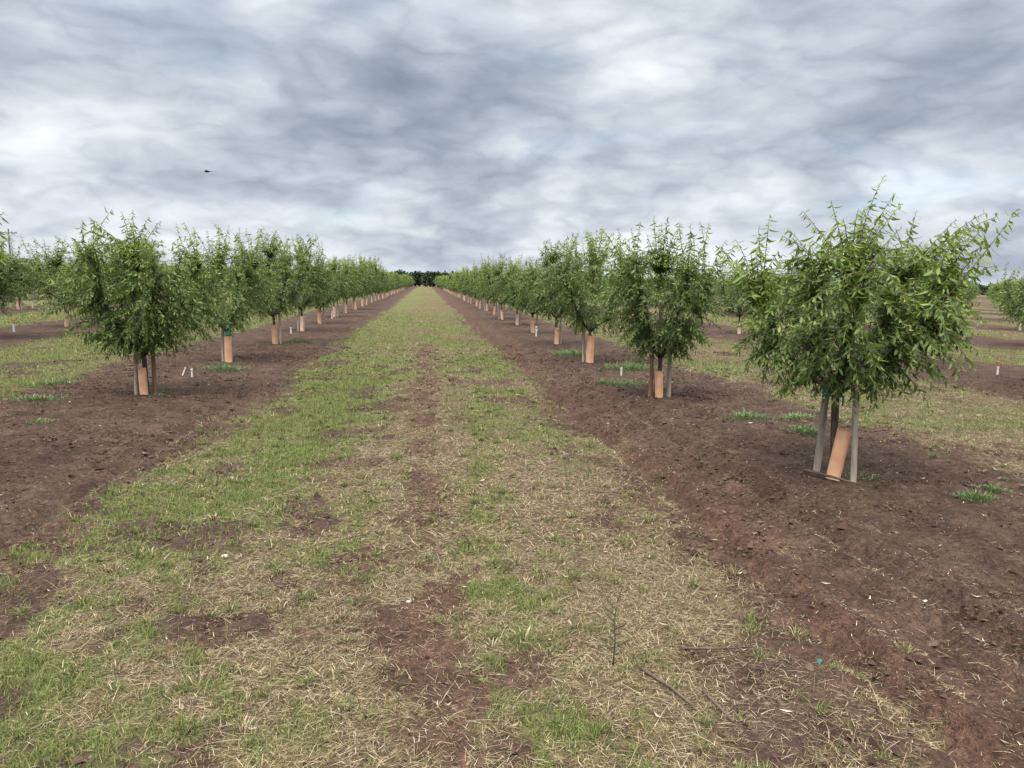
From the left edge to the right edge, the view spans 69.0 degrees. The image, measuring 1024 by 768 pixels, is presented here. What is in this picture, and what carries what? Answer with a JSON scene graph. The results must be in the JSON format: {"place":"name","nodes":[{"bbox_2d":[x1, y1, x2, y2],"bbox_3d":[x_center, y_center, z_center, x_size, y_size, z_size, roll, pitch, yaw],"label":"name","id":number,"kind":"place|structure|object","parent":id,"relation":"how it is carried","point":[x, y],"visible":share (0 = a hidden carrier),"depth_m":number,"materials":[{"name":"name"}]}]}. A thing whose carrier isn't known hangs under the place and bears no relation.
{"place":"outdoors","nodes":[
{"label":"outdoors","id":0,"kind":"place"},
{"bbox_2d":[0,283,1023,767],"bbox_3d":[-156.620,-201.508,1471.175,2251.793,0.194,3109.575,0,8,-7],"label":"ground","id":1,"kind":"structure","parent":0,"point":[972,531],"depth_m":4.51,"materials":[{"name":"soil"}]},
{"bbox_2d":[0,212,17,264],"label":"almond tree","id":2,"kind":"object","parent":1,"relation":"on","point":[2,256],"visible":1,"depth_m":6.09,"materials":[{"name":"green plant"}]},
{"bbox_2d":[2,229,16,255],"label":"utility pole","id":3,"kind":"object","parent":1,"relation":"on","point":[8,232],"visible":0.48,"depth_m":130.53,"materials":[{"name":"grey wood"}]},
{"bbox_2d":[0,263,37,306],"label":"almond tree","id":4,"kind":"object","parent":1,"relation":"on","point":[24,294],"visible":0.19,"depth_m":33.60,"materials":[{"name":"green plant"}]},
{"bbox_2d":[0,235,61,315],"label":"almond tree","id":5,"kind":"object","parent":1,"relation":"on","point":[4,283],"visible":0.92,"depth_m":19.02,"materials":[{"name":"green plant"}]},
{"bbox_2d":[1,392,72,404],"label":"weed clump","id":6,"kind":"object","parent":1,"relation":"on","point":[27,398],"visible":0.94,"depth_m":9.47,"materials":[{"name":"green plant"}]},
{"bbox_2d":[25,417,52,423],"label":"weed clump","id":7,"kind":"object","parent":1,"relation":"on","point":[38,421],"visible":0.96,"depth_m":7.89,"materials":[{"name":"green plant"}]},
{"bbox_2d":[26,377,79,385],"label":"weed clump","id":8,"kind":"object","parent":1,"relation":"on","point":[57,382],"visible":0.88,"depth_m":10.98,"materials":[{"name":"green plant"}]},
{"bbox_2d":[36,257,80,293],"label":"almond tree","id":9,"kind":"object","parent":1,"relation":"on","point":[62,274],"visible":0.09,"depth_m":37.49,"materials":[{"name":"green plant"}]},
{"bbox_2d":[7,235,114,312],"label":"almond tree","id":10,"kind":"object","parent":1,"relation":"on","point":[56,260],"visible":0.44,"depth_m":22.66,"materials":[{"name":"green plant"}]},
{"bbox_2d":[64,312,68,326],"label":"trunk guard","id":11,"kind":"object","parent":1,"relation":"on","point":[66,322],"visible":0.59,"depth_m":23.11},
{"bbox_2d":[89,243,153,306],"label":"almond tree","id":12,"kind":"object","parent":1,"relation":"on","point":[120,273],"visible":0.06,"depth_m":27.11,"materials":[{"name":"green plant"}]},
{"bbox_2d":[132,333,137,394],"bbox_3d":[-5.099,-0.244,10.087,0.066,0.997,0.054,5,8,18],"label":"stake","id":13,"kind":"object","parent":1,"relation":"on","point":[135,376],"visible":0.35,"depth_m":10.09,"materials":[{"name":"grey wood"}]},
{"bbox_2d":[32,206,250,393],"bbox_3d":[-5.055,-1.054,9.989,2.706,2.541,2.035,0,8,-7],"label":"almond tree","id":14,"kind":"object","parent":1,"relation":"on","point":[134,254],"visible":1,"depth_m":9.73,"materials":[{"name":"green plant"}]},
{"bbox_2d":[138,368,148,394],"bbox_3d":[-4.992,-0.024,10.083,0.101,0.387,0.102,-4,9,-18],"label":"trunk guard","id":15,"kind":"object","parent":1,"relation":"on","point":[142,378],"visible":0.91,"depth_m":10.04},
{"bbox_2d":[150,330,156,394],"bbox_3d":[-4.900,-0.277,10.180,0.070,1.074,0.073,4,9,24],"label":"stake","id":16,"kind":"object","parent":1,"relation":"on","point":[154,379],"visible":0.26,"depth_m":10.18,"materials":[{"name":"grey wood"}]},
{"bbox_2d":[143,393,176,397],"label":"weed clump","id":17,"kind":"object","parent":1,"relation":"on","point":[164,395],"visible":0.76,"depth_m":9.97,"materials":[{"name":"green plant"}]},
{"bbox_2d":[141,260,184,299],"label":"almond tree","id":18,"kind":"object","parent":1,"relation":"on","point":[166,269],"visible":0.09,"depth_m":31.53,"materials":[{"name":"green plant"}]},
{"bbox_2d":[176,263,223,299],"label":"almond tree","id":19,"kind":"object","parent":1,"relation":"on","point":[199,280],"visible":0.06,"depth_m":36.02,"materials":[{"name":"green plant"}]},
{"bbox_2d":[195,362,249,372],"bbox_3d":[-5.135,-0.326,13.113,1.128,0.225,0.846,0,8,-7],"label":"weed clump","id":20,"kind":"object","parent":1,"relation":"on","point":[224,368],"visible":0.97,"depth_m":13.15,"materials":[{"name":"green plant"}]},
{"bbox_2d":[221,319,224,361],"bbox_3d":[-5.662,-0.849,14.602,0.068,1.018,0.125,0,8,-11],"label":"stake","id":21,"kind":"object","parent":1,"relation":"on","point":[222,345],"visible":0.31,"depth_m":14.59,"materials":[{"name":"grey wood"}]},
{"bbox_2d":[203,264,244,297],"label":"almond tree","id":22,"kind":"object","parent":1,"relation":"on","point":[232,281],"visible":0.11,"depth_m":40.58,"materials":[{"name":"green plant"}]},
{"bbox_2d":[224,336,231,361],"bbox_3d":[-5.533,-0.676,14.520,0.135,0.515,0.135,-4,8,-34],"label":"trunk guard","id":23,"kind":"object","parent":1,"relation":"on","point":[228,348],"visible":0.9,"depth_m":14.46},
{"bbox_2d":[167,222,289,337],"bbox_3d":[-5.457,-1.751,14.575,2.248,2.711,2.604,7,10,36],"label":"almond tree","id":24,"kind":"object","parent":1,"relation":"on","point":[249,263],"visible":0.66,"depth_m":14.29,"materials":[{"name":"green plant"}]},
{"bbox_2d":[271,325,277,343],"bbox_3d":[-5.917,-1.232,18.581,0.128,0.490,0.128,5,11,25],"label":"trunk guard","id":25,"kind":"object","parent":1,"relation":"on","point":[274,334],"visible":0.94,"depth_m":18.53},
{"bbox_2d":[227,228,325,324],"bbox_3d":[-5.815,-2.378,18.460,2.440,2.885,2.788,-1,8,-17],"label":"almond tree","id":26,"kind":"object","parent":1,"relation":"on","point":[269,251],"visible":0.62,"depth_m":18.27,"materials":[{"name":"green plant"}]},
{"bbox_2d":[278,312,281,343],"bbox_3d":[-5.790,-1.394,18.585,0.054,0.997,0.065,-3,8,-18],"label":"stake","id":27,"kind":"object","parent":1,"relation":"on","point":[279,319],"visible":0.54,"depth_m":18.57,"materials":[{"name":"grey wood"}]},
{"bbox_2d":[278,338,318,343],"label":"weed clump","id":28,"kind":"object","parent":1,"relation":"on","point":[291,341],"visible":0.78,"depth_m":19.27,"materials":[{"name":"green plant"}]},
{"bbox_2d":[297,302,299,330],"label":"stake","id":29,"kind":"object","parent":1,"relation":"on","point":[298,319],"visible":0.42,"depth_m":22.98,"materials":[{"name":"grey wood"}]},
{"bbox_2d":[259,234,343,315],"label":"almond tree","id":30,"kind":"object","parent":1,"relation":"on","point":[320,279],"visible":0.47,"depth_m":22.76,"materials":[{"name":"green plant"}]},
{"bbox_2d":[300,316,304,330],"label":"trunk guard","id":31,"kind":"object","parent":1,"relation":"on","point":[302,320],"visible":0.98,"depth_m":22.98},
{"bbox_2d":[317,311,321,323],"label":"trunk guard","id":32,"kind":"object","parent":1,"relation":"on","point":[319,316],"visible":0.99,"depth_m":27.28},
{"bbox_2d":[298,256,348,310],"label":"almond tree","id":33,"kind":"object","parent":1,"relation":"on","point":[339,282],"visible":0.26,"depth_m":27.24,"materials":[{"name":"green plant"}]},
{"bbox_2d":[303,255,367,306],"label":"almond tree","id":34,"kind":"object","parent":1,"relation":"on","point":[346,270],"visible":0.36,"depth_m":31.49,"materials":[{"name":"green plant"}]},
{"bbox_2d":[328,254,371,303],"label":"almond tree","id":35,"kind":"object","parent":1,"relation":"on","point":[360,270],"visible":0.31,"depth_m":36.07,"materials":[{"name":"green plant"}]},
{"bbox_2d":[342,259,377,302],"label":"almond tree","id":36,"kind":"object","parent":1,"relation":"on","point":[367,284],"visible":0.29,"depth_m":40.17,"materials":[{"name":"green plant"}]},
{"bbox_2d":[349,254,382,297],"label":"almond tree","id":37,"kind":"object","parent":1,"relation":"on","point":[373,266],"visible":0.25,"depth_m":44.62,"materials":[{"name":"green plant"}]},
{"bbox_2d":[363,267,383,296],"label":"almond tree","id":38,"kind":"object","parent":1,"relation":"on","point":[371,295],"visible":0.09,"depth_m":49.09,"materials":[{"name":"green plant"}]},
{"bbox_2d":[357,256,389,293],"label":"almond tree","id":39,"kind":"object","parent":1,"relation":"on","point":[382,274],"visible":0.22,"depth_m":53.18,"materials":[{"name":"green plant"}]},
{"bbox_2d":[373,266,388,295],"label":"almond tree","id":40,"kind":"object","parent":1,"relation":"on","point":[384,289],"visible":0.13,"depth_m":57.80,"materials":[{"name":"green plant"}]},
{"bbox_2d":[374,278,391,293],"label":"almond tree","id":41,"kind":"object","parent":1,"relation":"on","point":[386,286],"visible":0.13,"depth_m":61.96,"materials":[{"name":"green plant"}]},
{"bbox_2d":[383,270,395,292],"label":"almond tree","id":42,"kind":"object","parent":1,"relation":"on","point":[388,281],"visible":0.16,"depth_m":66.68,"materials":[{"name":"green plant"}]},
{"bbox_2d":[384,270,399,290],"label":"almond tree","id":43,"kind":"object","parent":1,"relation":"on","point":[392,279],"visible":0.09,"depth_m":75.18,"materials":[{"name":"green plant"}]},
{"bbox_2d":[388,270,404,288],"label":"almond tree","id":44,"kind":"object","parent":1,"relation":"on","point":[397,278],"visible":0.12,"depth_m":87.98,"materials":[{"name":"green plant"}]},
{"bbox_2d":[444,271,461,291],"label":"almond tree","id":45,"kind":"object","parent":1,"relation":"on","point":[450,275],"visible":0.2,"depth_m":80.31,"materials":[{"name":"green plant"}]},
{"bbox_2d":[448,273,459,293],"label":"almond tree","id":46,"kind":"object","parent":1,"relation":"on","point":[453,285],"visible":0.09,"depth_m":71.71,"materials":[{"name":"green plant"}]},
{"bbox_2d":[453,271,471,295],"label":"almond tree","id":47,"kind":"object","parent":1,"relation":"on","point":[462,277],"visible":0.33,"depth_m":54.26,"materials":[{"name":"green plant"}]},
{"bbox_2d":[451,266,475,295],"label":"almond tree","id":48,"kind":"object","parent":1,"relation":"on","point":[462,270],"visible":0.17,"depth_m":63.03,"materials":[{"name":"green plant"}]},
{"bbox_2d":[463,269,481,296],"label":"almond tree","id":49,"kind":"object","parent":1,"relation":"on","point":[469,281],"visible":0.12,"depth_m":49.94,"materials":[{"name":"green plant"}]},
{"bbox_2d":[461,265,491,300],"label":"almond tree","id":50,"kind":"object","parent":1,"relation":"on","point":[467,282],"visible":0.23,"depth_m":45.43,"materials":[{"name":"green plant"}]},
{"bbox_2d":[466,260,503,302],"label":"almond tree","id":51,"kind":"object","parent":1,"relation":"on","point":[474,277],"visible":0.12,"depth_m":41.16,"materials":[{"name":"green plant"}]},
{"bbox_2d":[472,264,507,305],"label":"almond tree","id":52,"kind":"object","parent":1,"relation":"on","point":[485,287],"visible":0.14,"depth_m":36.79,"materials":[{"name":"green plant"}]},
{"bbox_2d":[473,253,522,309],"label":"almond tree","id":53,"kind":"object","parent":1,"relation":"on","point":[495,271],"visible":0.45,"depth_m":32.24,"materials":[{"name":"green plant"}]},
{"bbox_2d":[483,263,539,313],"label":"almond tree","id":54,"kind":"object","parent":1,"relation":"on","point":[503,277],"visible":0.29,"depth_m":27.98,"materials":[{"name":"green plant"}]},
{"bbox_2d":[0,309,1023,767],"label":"straw litter","id":55,"kind":"object","parent":1,"relation":"on","point":[478,613],"visible":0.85,"depth_m":3.51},
{"bbox_2d":[681,646,751,649],"bbox_3d":[0.907,1.167,3.288,0.332,0.023,0.034,0,8,-8],"label":"stick","id":56,"kind":"object","parent":55,"relation":"on","point":[712,648],"visible":1,"depth_m":3.27,"materials":[{"name":"brown wood"}]},
{"bbox_2d":[0,344,1023,767],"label":"soil clods","id":57,"kind":"object","parent":1,"relation":"on","point":[218,632],"visible":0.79,"depth_m":6.26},
{"bbox_2d":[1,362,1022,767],"bbox_3d":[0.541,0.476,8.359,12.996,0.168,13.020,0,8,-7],"label":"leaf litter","id":58,"kind":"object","parent":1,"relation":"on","point":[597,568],"visible":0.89,"depth_m":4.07,"materials":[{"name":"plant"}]},
{"bbox_2d":[530,317,534,332],"bbox_3d":[0.659,-1.878,23.850,0.130,0.497,0.130,-2,6,8],"label":"trunk guard","id":59,"kind":"object","parent":1,"relation":"on","point":[532,323],"visible":0.91,"depth_m":23.80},
{"bbox_2d":[499,256,570,316],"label":"almond tree","id":60,"kind":"object","parent":1,"relation":"on","point":[521,304],"visible":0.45,"depth_m":23.56,"materials":[{"name":"green plant"}]},
{"bbox_2d":[507,234,597,327],"bbox_3d":[1.050,-2.420,19.427,2.370,2.822,2.836,1,8,-1],"label":"almond tree","id":61,"kind":"object","parent":1,"relation":"on","point":[532,278],"visible":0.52,"depth_m":19.09,"materials":[{"name":"green plant"}]},
{"bbox_2d":[554,328,558,343],"bbox_3d":[1.166,-1.253,19.435,0.114,0.435,0.114,1,2,-27],"label":"trunk guard","id":62,"kind":"object","parent":1,"relation":"on","point":[556,336],"visible":0.95,"depth_m":19.39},
{"bbox_2d":[548,347,604,356],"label":"weed clump","id":63,"kind":"object","parent":1,"relation":"on","point":[569,353],"visible":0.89,"depth_m":16.89,"materials":[{"name":"green plant"}]},
{"bbox_2d":[582,321,584,361],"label":"stake","id":64,"kind":"object","parent":1,"relation":"on","point":[583,345],"visible":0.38,"depth_m":15.27,"materials":[{"name":"grey wood"}]},
{"bbox_2d":[532,228,646,335],"bbox_3d":[1.633,-1.774,15.097,2.321,2.763,2.537,-2,8,-22],"label":"almond tree","id":65,"kind":"object","parent":1,"relation":"on","point":[579,316],"visible":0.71,"depth_m":14.90,"materials":[{"name":"green plant"}]},
{"bbox_2d":[586,335,594,362],"bbox_3d":[1.595,-0.709,15.183,0.144,0.550,0.144,-1,8,-30],"label":"trunk guard","id":66,"kind":"object","parent":1,"relation":"on","point":[590,349],"visible":0.98,"depth_m":15.13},
{"bbox_2d":[201,267,992,294],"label":"wood","id":67,"kind":"object","parent":1,"relation":"on","point":[426,279],"visible":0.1,"depth_m":208.00,"materials":[{"name":"green plant"}]},
{"bbox_2d":[595,267,618,304],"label":"almond tree","id":68,"kind":"object","parent":1,"relation":"on","point":[602,281],"visible":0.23,"depth_m":42.44,"materials":[{"name":"green plant"}]},
{"bbox_2d":[602,589,630,665],"bbox_3d":[0.431,1.042,3.169,0.134,0.345,0.082,6,9,35],"label":"tall weed","id":69,"kind":"object","parent":1,"relation":"on","point":[614,640],"visible":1,"depth_m":3.17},
{"bbox_2d":[587,377,647,387],"bbox_3d":[1.741,-0.019,11.823,1.198,0.213,0.908,0,8,-7],"label":"weed clump","id":70,"kind":"object","parent":1,"relation":"on","point":[621,383],"visible":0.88,"depth_m":11.85,"materials":[{"name":"green plant"}]},
{"bbox_2d":[593,361,674,372],"bbox_3d":[2.296,-0.406,14.310,1.678,0.254,1.313,0,8,-7],"label":"weed clump","id":71,"kind":"object","parent":1,"relation":"on","point":[633,367],"visible":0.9,"depth_m":14.16,"materials":[{"name":"green plant"}]},
{"bbox_2d":[648,329,653,396],"bbox_3d":[2.001,-0.253,10.674,0.070,1.074,0.073,1,7,3],"label":"stake","id":72,"kind":"object","parent":1,"relation":"on","point":[651,381],"visible":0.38,"depth_m":10.67,"materials":[{"name":"wood"}]},
{"bbox_2d":[655,371,662,397],"bbox_3d":[2.097,0.012,10.628,0.101,0.387,0.102,-7,11,-26],"label":"trunk guard","id":73,"kind":"object","parent":1,"relation":"on","point":[658,384],"visible":0.98,"depth_m":10.59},
{"bbox_2d":[588,217,734,370],"bbox_3d":[2.055,-1.067,10.598,2.021,2.616,2.146,0,8,-7],"label":"almond tree","id":74,"kind":"object","parent":1,"relation":"on","point":[633,293],"visible":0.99,"depth_m":10.29,"materials":[{"name":"green plant"}]},
{"bbox_2d":[644,274,678,310],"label":"almond tree","id":75,"kind":"object","parent":1,"relation":"on","point":[650,278],"visible":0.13,"depth_m":33.79,"materials":[{"name":"green plant"}]},
{"bbox_2d":[639,666,695,707],"bbox_3d":[0.621,1.212,2.990,0.015,0.021,0.318,-4,9,-31],"label":"stick","id":76,"kind":"object","parent":1,"relation":"on","point":[647,672],"visible":0.92,"depth_m":2.99,"materials":[{"name":"brown wood"}]},
{"bbox_2d":[666,338,672,396],"bbox_3d":[2.268,-0.217,10.723,0.070,1.019,0.064,-4,9,-35],"label":"stake","id":77,"kind":"object","parent":1,"relation":"on","point":[669,372],"visible":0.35,"depth_m":10.72,"materials":[{"name":"grey wood"}]},
{"bbox_2d":[669,268,720,311],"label":"almond tree","id":78,"kind":"object","parent":1,"relation":"on","point":[694,294],"visible":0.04,"depth_m":29.41,"materials":[{"name":"green plant"}]},
{"bbox_2d":[702,690,733,722],"bbox_3d":[0.789,1.236,2.864,0.013,0.018,0.204,-1,8,-17],"label":"stick","id":79,"kind":"object","parent":1,"relation":"on","point":[707,695],"visible":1,"depth_m":2.87,"materials":[{"name":"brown wood"}]},
{"bbox_2d":[714,275,736,302],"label":"almond tree","id":80,"kind":"object","parent":1,"relation":"on","point":[727,287],"visible":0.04,"depth_m":43.64,"materials":[{"name":"green plant"}]},
{"bbox_2d":[710,258,773,323],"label":"almond tree","id":81,"kind":"object","parent":1,"relation":"on","point":[730,303],"visible":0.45,"depth_m":25.06,"materials":[{"name":"green plant"}]},
{"bbox_2d":[722,408,778,420],"bbox_3d":[2.875,0.342,9.187,0.742,0.170,0.572,0,8,-7],"label":"weed clump","id":82,"kind":"object","parent":1,"relation":"on","point":[748,416],"visible":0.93,"depth_m":9.14,"materials":[{"name":"green plant"}]},
{"bbox_2d":[746,274,783,301],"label":"almond tree","id":83,"kind":"object","parent":1,"relation":"on","point":[773,288],"visible":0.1,"depth_m":38.60,"materials":[{"name":"green plant"}]},
{"bbox_2d":[767,411,816,422],"bbox_3d":[3.462,0.388,9.131,0.751,0.107,0.628,0,8,-7],"label":"weed clump","id":84,"kind":"object","parent":1,"relation":"on","point":[793,415],"visible":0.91,"depth_m":9.18,"materials":[{"name":"green plant"}]},
{"bbox_2d":[780,422,817,436],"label":"weed clump","id":85,"kind":"object","parent":1,"relation":"on","point":[801,429],"visible":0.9,"depth_m":8.28,"materials":[{"name":"green plant"}]},
{"bbox_2d":[768,266,849,326],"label":"almond tree","id":86,"kind":"object","parent":1,"relation":"on","point":[828,303],"visible":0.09,"depth_m":20.67,"materials":[{"name":"green plant"}]},
{"bbox_2d":[813,372,829,471],"bbox_3d":[2.741,0.370,6.581,0.112,1.018,0.068,4,8,22],"label":"stake","id":87,"kind":"object","parent":1,"relation":"on","point":[820,439],"visible":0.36,"depth_m":6.57,"materials":[{"name":"grey wood"}]},
{"bbox_2d":[804,469,857,483],"bbox_3d":[2.709,0.785,6.342,0.031,0.039,0.473,-5,10,-39],"label":"stick","id":88,"kind":"object","parent":1,"relation":"on","point":[821,474],"visible":1,"depth_m":6.36,"materials":[{"name":"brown wood"}]},
{"bbox_2d":[826,428,851,480],"bbox_3d":[2.802,0.605,6.391,0.115,0.440,0.115,13,12,23],"label":"trunk guard","id":89,"kind":"object","parent":1,"relation":"on","point":[839,452],"visible":0.94,"depth_m":6.34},
{"bbox_2d":[850,379,859,481],"bbox_3d":[2.875,0.434,6.255,0.060,0.994,0.110,0,8,-10],"label":"stake","id":90,"kind":"object","parent":1,"relation":"on","point":[854,456],"visible":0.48,"depth_m":6.24,"materials":[{"name":"grey wood"}]},
{"bbox_2d":[833,280,884,316],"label":"almond tree","id":91,"kind":"object","parent":1,"relation":"on","point":[864,295],"visible":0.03,"depth_m":30.21,"materials":[{"name":"green plant"}]},
{"bbox_2d":[842,470,885,482],"bbox_3d":[3.029,0.774,6.429,0.419,0.099,0.353,0,8,-7],"label":"weed clump","id":92,"kind":"object","parent":1,"relation":"on","point":[863,476],"visible":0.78,"depth_m":6.40,"materials":[{"name":"green plant"}]},
{"bbox_2d":[715,176,1019,456],"bbox_3d":[2.781,-0.419,6.209,2.084,2.597,2.196,-4,9,-30],"label":"almond tree","id":93,"kind":"object","parent":1,"relation":"on","point":[883,345],"visible":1,"depth_m":6.01,"materials":[{"name":"green plant"}]},
{"bbox_2d":[821,388,844,405],"bbox_3d":[2.773,0.111,6.457,0.211,0.158,0.112,0,8,-7],"label":"tie tape","id":94,"kind":"object","parent":93,"relation":"attached to","point":[827,394],"visible":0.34,"depth_m":6.44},
{"bbox_2d":[868,240,968,334],"bbox_3d":[8.813,-1.807,16.503,2.375,2.725,2.596,7,10,38],"label":"almond tree","id":95,"kind":"object","parent":1,"relation":"on","point":[916,279],"visible":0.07,"depth_m":16.27,"materials":[{"name":"green plant"}]},
{"bbox_2d":[884,262,974,306],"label":"almond tree","id":96,"kind":"object","parent":1,"relation":"on","point":[946,276],"visible":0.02,"depth_m":25.64,"materials":[{"name":"green plant"}]},
{"bbox_2d":[957,280,981,305],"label":"almond tree","id":97,"kind":"object","parent":1,"relation":"on","point":[973,291],"visible":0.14,"depth_m":45.07,"materials":[{"name":"green plant"}]},
{"bbox_2d":[950,487,999,503],"bbox_3d":[3.627,0.858,5.800,0.392,0.103,0.326,3,8,12],"label":"weed clump","id":98,"kind":"object","parent":1,"relation":"on","point":[975,496],"visible":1,"depth_m":5.82,"materials":[{"name":"green plant"}]},
{"bbox_2d":[976,482,1013,494],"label":"weed clump","id":99,"kind":"object","parent":1,"relation":"on","point":[990,486],"visible":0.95,"depth_m":6.06,"materials":[{"name":"green plant"}]},
{"bbox_2d":[983,281,1012,310],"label":"almond tree","id":100,"kind":"object","parent":1,"relation":"on","point":[993,292],"visible":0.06,"depth_m":60.72,"materials":[{"name":"green plant"}]},
{"bbox_2d":[987,277,1021,311],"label":"almond tree","id":101,"kind":"object","parent":1,"relation":"on","point":[995,287],"visible":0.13,"depth_m":51.04,"materials":[{"name":"green plant"}]},
{"bbox_2d":[990,275,1022,318],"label":"almond tree","id":102,"kind":"object","parent":1,"relation":"on","point":[1015,281],"visible":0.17,"depth_m":31.46,"materials":[{"name":"green plant"}]},
{"bbox_2d":[990,263,1023,327],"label":"almond tree","id":103,"kind":"object","parent":1,"relation":"on","point":[1015,308],"visible":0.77,"depth_m":22.01,"materials":[{"name":"green plant"}]},
{"bbox_2d":[992,279,1022,308],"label":"almond tree","id":104,"kind":"object","parent":1,"relation":"on","point":[999,285],"visible":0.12,"depth_m":41.21,"materials":[{"name":"green plant"}]},
{"bbox_2d":[996,283,1023,332],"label":"almond tree","id":105,"kind":"object","parent":1,"relation":"on","point":[1021,312],"visible":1,"depth_m":12.74,"materials":[{"name":"green plant"}]},
{"bbox_2d":[0,304,1023,767],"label":"grass","id":106,"kind":"structure","parent":0,"point":[286,454],"depth_m":4.61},
{"bbox_2d":[0,0,1023,285],"label":"sky","id":107,"kind":"structure","parent":0,"point":[413,135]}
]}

